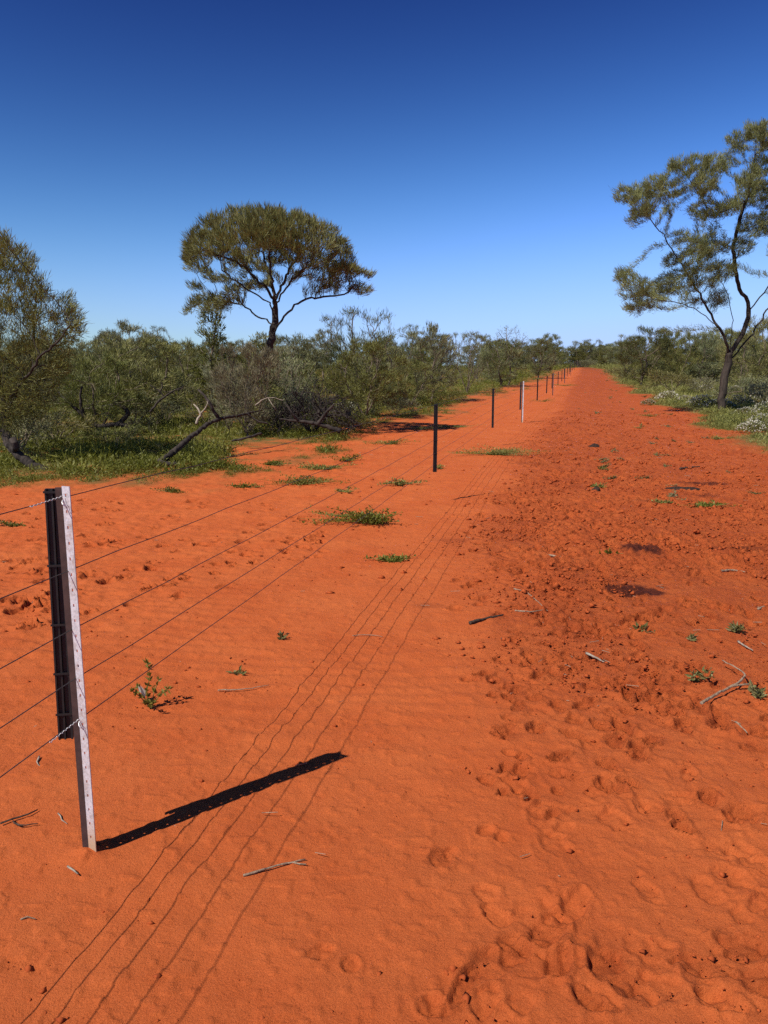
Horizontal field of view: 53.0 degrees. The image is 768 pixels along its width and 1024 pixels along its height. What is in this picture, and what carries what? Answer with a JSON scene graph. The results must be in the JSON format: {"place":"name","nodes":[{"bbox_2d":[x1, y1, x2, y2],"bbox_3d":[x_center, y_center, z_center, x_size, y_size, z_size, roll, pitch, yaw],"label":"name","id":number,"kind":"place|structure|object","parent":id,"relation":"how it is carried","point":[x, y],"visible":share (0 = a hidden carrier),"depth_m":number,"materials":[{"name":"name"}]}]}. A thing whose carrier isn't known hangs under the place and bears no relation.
{"place":"outdoors","nodes":[
{"label":"outdoors","id":0,"kind":"place"},
{"bbox_2d":[0,367,767,1023],"bbox_3d":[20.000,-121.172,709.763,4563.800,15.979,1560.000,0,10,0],"label":"ground","id":1,"kind":"structure","parent":0,"point":[252,801],"depth_m":3.88,"materials":[{"name":"red soil"}]},
{"bbox_2d":[5,437,53,469],"bbox_3d":[-5.695,-0.853,12.447,1.075,0.728,0.262,3,11,15],"label":"fallen log","id":2,"kind":"object","parent":1,"relation":"on","point":[12,445],"visible":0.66,"depth_m":12.45,"materials":[{"name":"grey wood"}]},
{"bbox_2d":[6,335,57,401],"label":"mulga tree","id":3,"kind":"object","parent":1,"relation":"on","point":[28,361],"visible":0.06,"depth_m":31.71,"materials":[{"name":"green plant"}]},
{"bbox_2d":[0,404,68,456],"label":"shrub","id":4,"kind":"object","parent":1,"relation":"on","point":[35,429],"visible":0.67,"depth_m":15.07,"materials":[{"name":"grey plant"}]},
{"bbox_2d":[0,226,92,470],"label":"mulga tree","id":5,"kind":"object","parent":1,"relation":"on","point":[40,337],"visible":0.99,"depth_m":13.03,"materials":[{"name":"green plant"}]},
{"bbox_2d":[0,404,100,440],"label":"shrub","id":6,"kind":"object","parent":1,"relation":"on","point":[80,424],"visible":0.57,"depth_m":16.45,"materials":[{"name":"green plant"}]},
{"bbox_2d":[26,361,82,404],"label":"mulga tree","id":7,"kind":"object","parent":1,"relation":"on","point":[54,400],"visible":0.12,"depth_m":29.97,"materials":[{"name":"green plant"}]},
{"bbox_2d":[30,486,96,851],"bbox_3d":[-1.009,0.672,2.453,0.052,1.505,0.190,3,11,16],"label":"steel post","id":8,"kind":"object","parent":1,"relation":"on","point":[70,598],"visible":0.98,"depth_m":2.48,"materials":[{"name":"metal"}]},
{"bbox_2d":[0,379,562,777],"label":"fence wire","id":9,"kind":"object","parent":8,"relation":"attached to","point":[193,638],"visible":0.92,"depth_m":3.13,"materials":[{"name":"metal"}]},
{"bbox_2d":[0,374,566,728],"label":"fence wire","id":10,"kind":"object","parent":8,"relation":"attached to","point":[196,603],"visible":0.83,"depth_m":3.12,"materials":[{"name":"metal"}]},
{"bbox_2d":[59,338,107,403],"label":"mulga tree","id":11,"kind":"object","parent":1,"relation":"on","point":[81,345],"visible":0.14,"depth_m":31.31,"materials":[{"name":"green plant"}]},
{"bbox_2d":[58,386,137,432],"bbox_3d":[-6.835,-2.442,18.407,1.811,1.136,0.433,-2,10,-12],"label":"arching limb","id":12,"kind":"object","parent":1,"relation":"on","point":[121,421],"visible":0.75,"depth_m":18.45,"materials":[{"name":"brown wood"}]},
{"bbox_2d":[52,351,145,433],"bbox_3d":[-6.997,-2.889,18.843,2.324,2.154,2.421,-4,11,-23],"label":"mulga tree","id":13,"kind":"object","parent":1,"relation":"on","point":[94,406],"visible":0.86,"depth_m":18.52,"materials":[{"name":"green plant"}]},
{"bbox_2d":[85,327,124,378],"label":"mulga tree","id":14,"kind":"object","parent":1,"relation":"on","point":[98,343],"visible":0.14,"depth_m":52.38,"materials":[{"name":"green plant"}]},
{"bbox_2d":[68,423,151,441],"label":"shrub","id":15,"kind":"object","parent":1,"relation":"on","point":[99,431],"visible":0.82,"depth_m":16.40,"materials":[{"name":"green plant"}]},
{"bbox_2d":[86,347,147,398],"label":"mulga tree","id":16,"kind":"object","parent":1,"relation":"on","point":[126,372],"visible":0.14,"depth_m":29.26,"materials":[{"name":"green plant"}]},
{"bbox_2d":[92,319,161,379],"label":"mulga tree","id":17,"kind":"object","parent":1,"relation":"on","point":[122,325],"visible":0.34,"depth_m":50.44,"materials":[{"name":"green plant"}]},
{"bbox_2d":[68,333,201,425],"bbox_3d":[-6.838,-3.599,21.245,3.749,2.674,3.709,0,10,-2],"label":"mulga tree","id":18,"kind":"object","parent":1,"relation":"on","point":[147,380],"visible":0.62,"depth_m":20.99,"materials":[{"name":"green plant"}]},
{"bbox_2d":[129,658,172,707],"bbox_3d":[-1.147,0.821,3.722,0.216,0.262,0.167,4,11,22],"label":"sprout","id":19,"kind":"object","parent":1,"relation":"on","point":[149,702],"visible":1,"depth_m":3.71,"materials":[{"name":"green plant"}]},
{"bbox_2d":[126,393,185,425],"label":"shrub","id":20,"kind":"object","parent":1,"relation":"on","point":[148,422],"visible":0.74,"depth_m":21.08,"materials":[{"name":"green plant"}]},
{"bbox_2d":[135,370,195,420],"bbox_3d":[-6.431,-3.398,22.733,1.968,1.717,1.742,1,10,5],"label":"thin shrub","id":21,"kind":"object","parent":1,"relation":"on","point":[167,393],"visible":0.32,"depth_m":22.75,"materials":[{"name":"green plant"}]},
{"bbox_2d":[177,296,241,416],"bbox_3d":[-5.416,-4.830,24.628,2.366,4.125,2.256,2,10,10],"label":"mulga tree","id":22,"kind":"object","parent":1,"relation":"on","point":[212,336],"visible":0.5,"depth_m":24.38,"materials":[{"name":"green plant"}]},
{"bbox_2d":[157,389,267,465],"bbox_3d":[-3.113,-1.537,14.037,0.740,1.383,2.976,5,11,26],"label":"fallen branch","id":23,"kind":"object","parent":1,"relation":"on","point":[175,450],"visible":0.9,"depth_m":13.80,"materials":[{"name":"brown wood"}]},
{"bbox_2d":[199,361,245,429],"bbox_3d":[-4.025,-2.936,19.799,1.307,1.883,1.349,1,10,7],"label":"twiggy shrub","id":24,"kind":"object","parent":1,"relation":"on","point":[220,412],"visible":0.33,"depth_m":19.59,"materials":[{"name":"green plant"}]},
{"bbox_2d":[226,338,260,367],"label":"mulga tree","id":25,"kind":"object","parent":1,"relation":"on","point":[238,342],"visible":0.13,"depth_m":64.13,"materials":[{"name":"green plant"}]},
{"bbox_2d":[209,340,281,435],"bbox_3d":[-3.252,-2.846,18.074,1.786,2.327,1.498,0,10,0],"label":"twiggy shrub","id":26,"kind":"object","parent":1,"relation":"on","point":[221,376],"visible":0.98,"depth_m":17.95,"materials":[{"name":"grey plant"}]},
{"bbox_2d":[239,330,285,421],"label":"mulga tree","id":27,"kind":"object","parent":1,"relation":"on","point":[260,345],"visible":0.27,"depth_m":22.44,"materials":[{"name":"green plant"}]},
{"bbox_2d":[243,859,305,876],"bbox_3d":[-0.357,1.161,2.516,0.207,0.011,0.034,-3,11,-14],"label":"stick","id":28,"kind":"object","parent":1,"relation":"on","point":[263,869],"visible":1,"depth_m":2.52,"materials":[{"name":"grey wood"}]},
{"bbox_2d":[178,198,377,428],"bbox_3d":[-2.590,-4.641,18.876,4.966,5.654,4.331,0,10,0],"label":"mulga tree","id":29,"kind":"object","parent":1,"relation":"on","point":[270,231],"visible":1,"depth_m":18.21,"materials":[{"name":"green plant"}]},
{"bbox_2d":[2,363,561,451],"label":"dry grass","id":30,"kind":"structure","parent":1,"relation":"on","point":[216,423],"depth_m":18.86,"materials":[{"name":"green plant"}]},
{"bbox_2d":[254,399,309,431],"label":"dead bush","id":31,"kind":"object","parent":1,"relation":"on","point":[276,414],"visible":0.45,"depth_m":19.03,"materials":[{"name":"plant"}]},
{"bbox_2d":[264,343,304,393],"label":"mulga tree","id":32,"kind":"object","parent":1,"relation":"on","point":[281,350],"visible":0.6,"depth_m":28.71,"materials":[{"name":"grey plant"}]},
{"bbox_2d":[253,386,321,428],"bbox_3d":[-2.637,-2.932,21.398,1.964,1.296,2.556,-4,11,-22],"label":"shrub","id":33,"kind":"object","parent":1,"relation":"on","point":[294,399],"visible":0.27,"depth_m":21.01,"materials":[{"name":"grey plant"}]},
{"bbox_2d":[0,363,581,487],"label":"grass","id":34,"kind":"structure","parent":1,"relation":"on","point":[94,451],"depth_m":15.31,"materials":[{"name":"green plant"}]},
{"bbox_2d":[139,336,205,409],"bbox_3d":[-7.891,-5.306,29.624,2.999,2.897,3.124,-9,13,-40],"label":"mulga tree","id":35,"kind":"object","parent":34,"relation":"on","point":[188,346],"visible":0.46,"depth_m":29.20,"materials":[{"name":"green plant"}]},
{"bbox_2d":[179,379,222,427],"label":"thin shrub","id":36,"kind":"object","parent":34,"relation":"on","point":[198,403],"visible":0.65,"depth_m":20.79,"materials":[{"name":"green plant"}]},
{"bbox_2d":[270,350,321,391],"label":"mulga tree","id":37,"kind":"object","parent":1,"relation":"on","point":[309,364],"visible":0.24,"depth_m":38.40,"materials":[{"name":"green plant"}]},
{"bbox_2d":[266,332,329,405],"bbox_3d":[-3.832,-5.758,31.226,2.930,3.174,2.608,-10,14,-44],"label":"mulga tree","id":38,"kind":"object","parent":1,"relation":"on","point":[304,346],"visible":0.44,"depth_m":31.11,"materials":[{"name":"green plant"}]},
{"bbox_2d":[269,354,328,406],"bbox_3d":[-2.652,-3.931,24.244,1.887,2.194,2.132,-6,12,-29],"label":"thin shrub","id":39,"kind":"object","parent":1,"relation":"on","point":[296,368],"visible":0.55,"depth_m":23.91,"materials":[{"name":"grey plant"}]},
{"bbox_2d":[261,471,349,486],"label":"weed","id":40,"kind":"object","parent":1,"relation":"on","point":[307,481],"visible":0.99,"depth_m":11.11,"materials":[{"name":"green plant"}]},
{"bbox_2d":[279,402,340,433],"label":"fallen branch","id":41,"kind":"object","parent":1,"relation":"on","point":[323,425],"visible":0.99,"depth_m":17.48,"materials":[{"name":"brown wood"}]},
{"bbox_2d":[266,377,359,434],"bbox_3d":[-1.688,-2.515,18.631,2.281,1.482,2.166,2,10,12],"label":"dead bush","id":42,"kind":"object","parent":1,"relation":"on","point":[317,414],"visible":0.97,"depth_m":18.42,"materials":[{"name":"brown wood"}]},
{"bbox_2d":[311,329,336,363],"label":"mulga tree","id":43,"kind":"object","parent":1,"relation":"on","point":[317,339],"visible":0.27,"depth_m":109.59,"materials":[{"name":"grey plant"}]},
{"bbox_2d":[295,461,362,469],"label":"weed","id":44,"kind":"object","parent":1,"relation":"on","point":[316,466],"visible":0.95,"depth_m":12.65,"materials":[{"name":"green plant"}]},
{"bbox_2d":[301,392,360,424],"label":"shrub","id":45,"kind":"object","parent":1,"relation":"on","point":[351,408],"visible":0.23,"depth_m":21.64,"materials":[{"name":"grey plant"}]},
{"bbox_2d":[317,344,349,394],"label":"mulga tree","id":46,"kind":"object","parent":1,"relation":"on","point":[333,354],"visible":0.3,"depth_m":38.48,"materials":[{"name":"green plant"}]},
{"bbox_2d":[319,315,353,396],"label":"mulga tree","id":47,"kind":"object","parent":1,"relation":"on","point":[326,346],"visible":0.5,"depth_m":38.63,"materials":[{"name":"green plant"}]},
{"bbox_2d":[299,505,402,524],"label":"weed","id":48,"kind":"object","parent":1,"relation":"on","point":[375,517],"visible":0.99,"depth_m":8.26,"materials":[{"name":"green plant"}]},
{"bbox_2d":[323,411,378,433],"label":"shrub","id":49,"kind":"object","parent":1,"relation":"on","point":[360,420],"visible":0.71,"depth_m":19.53,"materials":[{"name":"green plant"}]},
{"bbox_2d":[331,357,383,401],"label":"mulga tree","id":50,"kind":"object","parent":1,"relation":"on","point":[356,378],"visible":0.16,"depth_m":33.92,"materials":[{"name":"green plant"}]},
{"bbox_2d":[332,303,398,404],"bbox_3d":[-0.589,-6.570,32.425,2.509,4.325,2.944,5,11,26],"label":"mulga tree","id":51,"kind":"object","parent":1,"relation":"on","point":[370,332],"visible":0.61,"depth_m":32.02,"materials":[{"name":"green plant"}]},
{"bbox_2d":[321,335,411,415],"bbox_3d":[-0.592,-4.367,25.020,3.046,2.749,2.924,0,10,2],"label":"mulga tree","id":52,"kind":"object","parent":1,"relation":"on","point":[372,350],"visible":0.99,"depth_m":24.93,"materials":[{"name":"green plant"}]},
{"bbox_2d":[342,344,409,397],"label":"mulga tree","id":53,"kind":"object","parent":1,"relation":"on","point":[391,349],"visible":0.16,"depth_m":36.15,"materials":[{"name":"green plant"}]},
{"bbox_2d":[2,422,766,875],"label":"twig litter","id":54,"kind":"object","parent":1,"relation":"on","point":[512,692],"visible":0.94,"depth_m":4.43,"materials":[{"name":"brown wood"}]},
{"bbox_2d":[363,552,415,562],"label":"weed","id":55,"kind":"object","parent":1,"relation":"on","point":[392,558],"visible":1,"depth_m":6.62,"materials":[{"name":"green plant"}]},
{"bbox_2d":[369,396,422,415],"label":"shrub","id":56,"kind":"object","parent":1,"relation":"on","point":[401,406],"visible":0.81,"depth_m":26.19,"materials":[{"name":"green plant"}]},
{"bbox_2d":[377,477,426,484],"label":"weed","id":57,"kind":"object","parent":1,"relation":"on","point":[401,482],"visible":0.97,"depth_m":10.97,"materials":[{"name":"green plant"}]},
{"bbox_2d":[386,331,420,381],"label":"mulga tree","id":58,"kind":"object","parent":1,"relation":"on","point":[408,348],"visible":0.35,"depth_m":54.28,"materials":[{"name":"green plant"}]},
{"bbox_2d":[395,324,419,359],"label":"mulga tree","id":59,"kind":"object","parent":1,"relation":"on","point":[408,327],"visible":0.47,"depth_m":109.57,"materials":[{"name":"green plant"}]},
{"bbox_2d":[385,360,442,404],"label":"mulga tree","id":60,"kind":"object","parent":1,"relation":"on","point":[418,391],"visible":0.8,"depth_m":32.36,"materials":[{"name":"green plant"}]},
{"bbox_2d":[406,345,445,389],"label":"mulga tree","id":61,"kind":"object","parent":1,"relation":"on","point":[425,358],"visible":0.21,"depth_m":46.22,"materials":[{"name":"green plant"}]},
{"bbox_2d":[406,319,461,400],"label":"mulga tree","id":62,"kind":"object","parent":1,"relation":"on","point":[435,352],"visible":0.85,"depth_m":36.05,"materials":[{"name":"green plant"}]},
{"bbox_2d":[426,389,462,401],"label":"shrub","id":63,"kind":"object","parent":1,"relation":"on","point":[451,395],"visible":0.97,"depth_m":35.32,"materials":[{"name":"green plant"}]},
{"bbox_2d":[455,330,487,391],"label":"mulga tree","id":64,"kind":"object","parent":1,"relation":"on","point":[471,347],"visible":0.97,"depth_m":45.97,"materials":[{"name":"green plant"}]},
{"bbox_2d":[463,335,487,378],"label":"mulga tree","id":65,"kind":"object","parent":1,"relation":"on","point":[481,341],"visible":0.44,"depth_m":68.32,"materials":[{"name":"green plant"}]},
{"bbox_2d":[447,443,550,455],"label":"weed","id":66,"kind":"object","parent":1,"relation":"on","point":[503,451],"visible":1,"depth_m":14.70,"materials":[{"name":"green plant"}]},
{"bbox_2d":[485,338,514,366],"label":"mulga tree","id":67,"kind":"object","parent":1,"relation":"on","point":[495,351],"visible":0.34,"depth_m":101.57,"materials":[{"name":"green plant"}]},
{"bbox_2d":[478,339,527,386],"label":"mulga tree","id":68,"kind":"object","parent":1,"relation":"on","point":[486,355],"visible":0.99,"depth_m":56.49,"materials":[{"name":"green plant"}]},
{"bbox_2d":[495,324,527,385],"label":"bare tree","id":69,"kind":"object","parent":1,"relation":"on","point":[510,343],"visible":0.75,"depth_m":58.48,"materials":[{"name":"grey plant"}]},
{"bbox_2d":[521,381,523,422],"bbox_3d":[4.236,-3.221,23.461,0.053,1.505,0.198,-1,10,-4],"label":"steel post","id":70,"kind":"object","parent":1,"relation":"on","point":[522,401],"visible":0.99,"depth_m":23.48,"materials":[{"name":"metal"}]},
{"bbox_2d":[0,387,542,668],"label":"fence wire","id":71,"kind":"object","parent":70,"relation":"attached to","point":[194,566],"visible":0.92,"depth_m":3.13,"materials":[{"name":"metal"}]},
{"bbox_2d":[0,368,565,514],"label":"fence wire","id":72,"kind":"object","parent":70,"relation":"attached to","point":[197,465],"visible":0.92,"depth_m":3.11,"materials":[{"name":"metal"}]},
{"bbox_2d":[43,488,73,739],"bbox_3d":[-1.040,0.338,2.469,0.055,0.834,0.017,-1,10,-12],"label":"fence dropper","id":73,"kind":"object","parent":72,"relation":"hanging from","point":[63,694],"visible":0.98,"depth_m":2.47,"materials":[{"name":"black plastic"}]},
{"bbox_2d":[433,404,437,471],"bbox_3d":[0.634,-0.906,9.490,0.055,0.834,0.016,-1,11,-9],"label":"fence dropper","id":74,"kind":"object","parent":72,"relation":"hanging from","point":[435,432],"visible":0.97,"depth_m":9.49,"materials":[{"name":"black metal"}]},
{"bbox_2d":[0,364,573,598],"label":"fence wire","id":75,"kind":"object","parent":70,"relation":"attached to","point":[192,522],"visible":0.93,"depth_m":3.04,"materials":[{"name":"metal"}]},
{"bbox_2d":[524,337,556,377],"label":"mulga tree","id":76,"kind":"object","parent":1,"relation":"on","point":[533,355],"visible":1,"depth_m":76.23,"materials":[{"name":"green plant"}]},
{"bbox_2d":[531,333,564,364],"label":"mulga tree","id":77,"kind":"object","parent":1,"relation":"on","point":[557,350],"visible":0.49,"depth_m":137.67,"materials":[{"name":"green plant"}]},
{"bbox_2d":[566,342,595,366],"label":"mulga tree","id":78,"kind":"object","parent":1,"relation":"on","point":[580,347],"visible":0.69,"depth_m":196.40,"materials":[{"name":"green plant"}]},
{"bbox_2d":[597,346,614,363],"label":"mulga tree","id":79,"kind":"object","parent":1,"relation":"on","point":[600,356],"visible":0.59,"depth_m":172.05,"materials":[{"name":"green plant"}]},
{"bbox_2d":[603,341,620,363],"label":"mulga tree","id":80,"kind":"object","parent":1,"relation":"on","point":[613,349],"visible":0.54,"depth_m":156.05,"materials":[{"name":"green plant"}]},
{"bbox_2d":[613,325,672,385],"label":"mulga tree","id":81,"kind":"object","parent":1,"relation":"on","point":[634,342],"visible":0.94,"depth_m":54.77,"materials":[{"name":"green plant"}]},
{"bbox_2d":[642,344,687,373],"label":"mulga tree","id":82,"kind":"object","parent":1,"relation":"on","point":[665,358],"visible":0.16,"depth_m":74.85,"materials":[{"name":"green plant"}]},
{"bbox_2d":[640,367,695,391],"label":"shrub","id":83,"kind":"object","parent":1,"relation":"on","point":[677,379],"visible":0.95,"depth_m":45.01,"materials":[{"name":"green plant"}]},
{"bbox_2d":[589,362,767,452],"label":"grass","id":84,"kind":"structure","parent":1,"relation":"on","point":[724,419],"depth_m":31.75,"materials":[{"name":"green plant"}]},
{"bbox_2d":[656,327,705,375],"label":"mulga tree","id":85,"kind":"object","parent":1,"relation":"on","point":[674,367],"visible":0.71,"depth_m":60.40,"materials":[{"name":"green plant"}]},
{"bbox_2d":[610,118,767,409],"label":"mulga tree","id":86,"kind":"object","parent":1,"relation":"on","point":[706,167],"visible":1,"depth_m":26.75,"materials":[{"name":"green plant"}]},
{"bbox_2d":[680,374,719,393],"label":"shrub","id":87,"kind":"object","parent":1,"relation":"on","point":[692,384],"visible":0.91,"depth_m":44.15,"materials":[{"name":"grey plant"}]},
{"bbox_2d":[684,394,716,406],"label":"flowering shrub","id":88,"kind":"object","parent":1,"relation":"on","point":[698,400],"visible":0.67,"depth_m":31.77,"materials":[{"name":"green plant"}]},
{"bbox_2d":[683,328,722,380],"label":"mulga tree","id":89,"kind":"object","parent":1,"relation":"on","point":[711,351],"visible":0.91,"depth_m":59.47,"materials":[{"name":"green plant"}]},
{"bbox_2d":[690,327,746,380],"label":"mulga tree","id":90,"kind":"object","parent":1,"relation":"on","point":[719,336],"visible":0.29,"depth_m":62.06,"materials":[{"name":"green plant"}]},
{"bbox_2d":[710,329,767,386],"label":"mulga tree","id":91,"kind":"object","parent":1,"relation":"on","point":[742,352],"visible":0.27,"depth_m":48.96,"materials":[{"name":"green plant"}]},
{"bbox_2d":[711,374,767,397],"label":"shrub","id":92,"kind":"object","parent":1,"relation":"on","point":[748,380],"visible":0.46,"depth_m":35.72,"materials":[{"name":"green plant"}]},
{"bbox_2d":[716,315,767,390],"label":"mulga tree","id":93,"kind":"object","parent":1,"relation":"on","point":[762,368],"visible":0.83,"depth_m":41.30,"materials":[{"name":"green plant"}]},
{"bbox_2d":[732,381,767,406],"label":"shrub","id":94,"kind":"object","parent":1,"relation":"on","point":[761,388],"visible":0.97,"depth_m":29.88,"materials":[{"name":"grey plant"}]},
{"bbox_2d":[732,419,767,433],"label":"flowering shrub","id":95,"kind":"object","parent":1,"relation":"on","point":[748,426],"visible":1,"depth_m":19.91,"materials":[{"name":"white plant"}]},
{"bbox_2d":[739,411,767,427],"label":"flowering shrub","id":96,"kind":"object","parent":1,"relation":"on","point":[762,421],"visible":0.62,"depth_m":20.51,"materials":[{"name":"white plant"}]},
{"bbox_2d":[0,0,767,366],"label":"sky","id":97,"kind":"structure","parent":0,"point":[470,153],"materials":[{"name":"blue"}]},
{"bbox_2d":[282,367,767,1023],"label":"dirt track","id":98,"kind":"structure","parent":0,"point":[440,875],"depth_m":3.02,"materials":[{"name":"red soil"}]},
{"bbox_2d":[0,410,767,1023],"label":"soil crumbs","id":99,"kind":"object","parent":98,"relation":"on","point":[466,996],"visible":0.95,"depth_m":7.03,"materials":[{"name":"orange soil"}]},
{"bbox_2d":[685,666,714,681],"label":"weed","id":100,"kind":"object","parent":98,"relation":"on","point":[697,673],"visible":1,"depth_m":4.02,"materials":[{"name":"green plant"}]},
{"bbox_2d":[678,500,741,507],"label":"weed","id":101,"kind":"object","parent":98,"relation":"on","point":[704,504],"visible":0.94,"depth_m":9.37,"materials":[{"name":"green plant"}]},
{"bbox_2d":[700,660,748,704],"bbox_3d":[1.764,0.878,3.932,0.171,0.030,0.624,6,12,32],"label":"curved branch","id":102,"kind":"object","parent":98,"relation":"on","point":[707,699],"visible":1,"depth_m":3.91,"materials":[{"name":"grey wood"}]},
{"bbox_2d":[725,620,750,632],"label":"weed","id":103,"kind":"object","parent":98,"relation":"on","point":[733,627],"visible":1,"depth_m":4.81,"materials":[{"name":"green plant"}]},
{"bbox_2d":[748,680,766,698],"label":"weed","id":104,"kind":"object","parent":98,"relation":"on","point":[755,691],"visible":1,"depth_m":3.85,"materials":[{"name":"green plant"}]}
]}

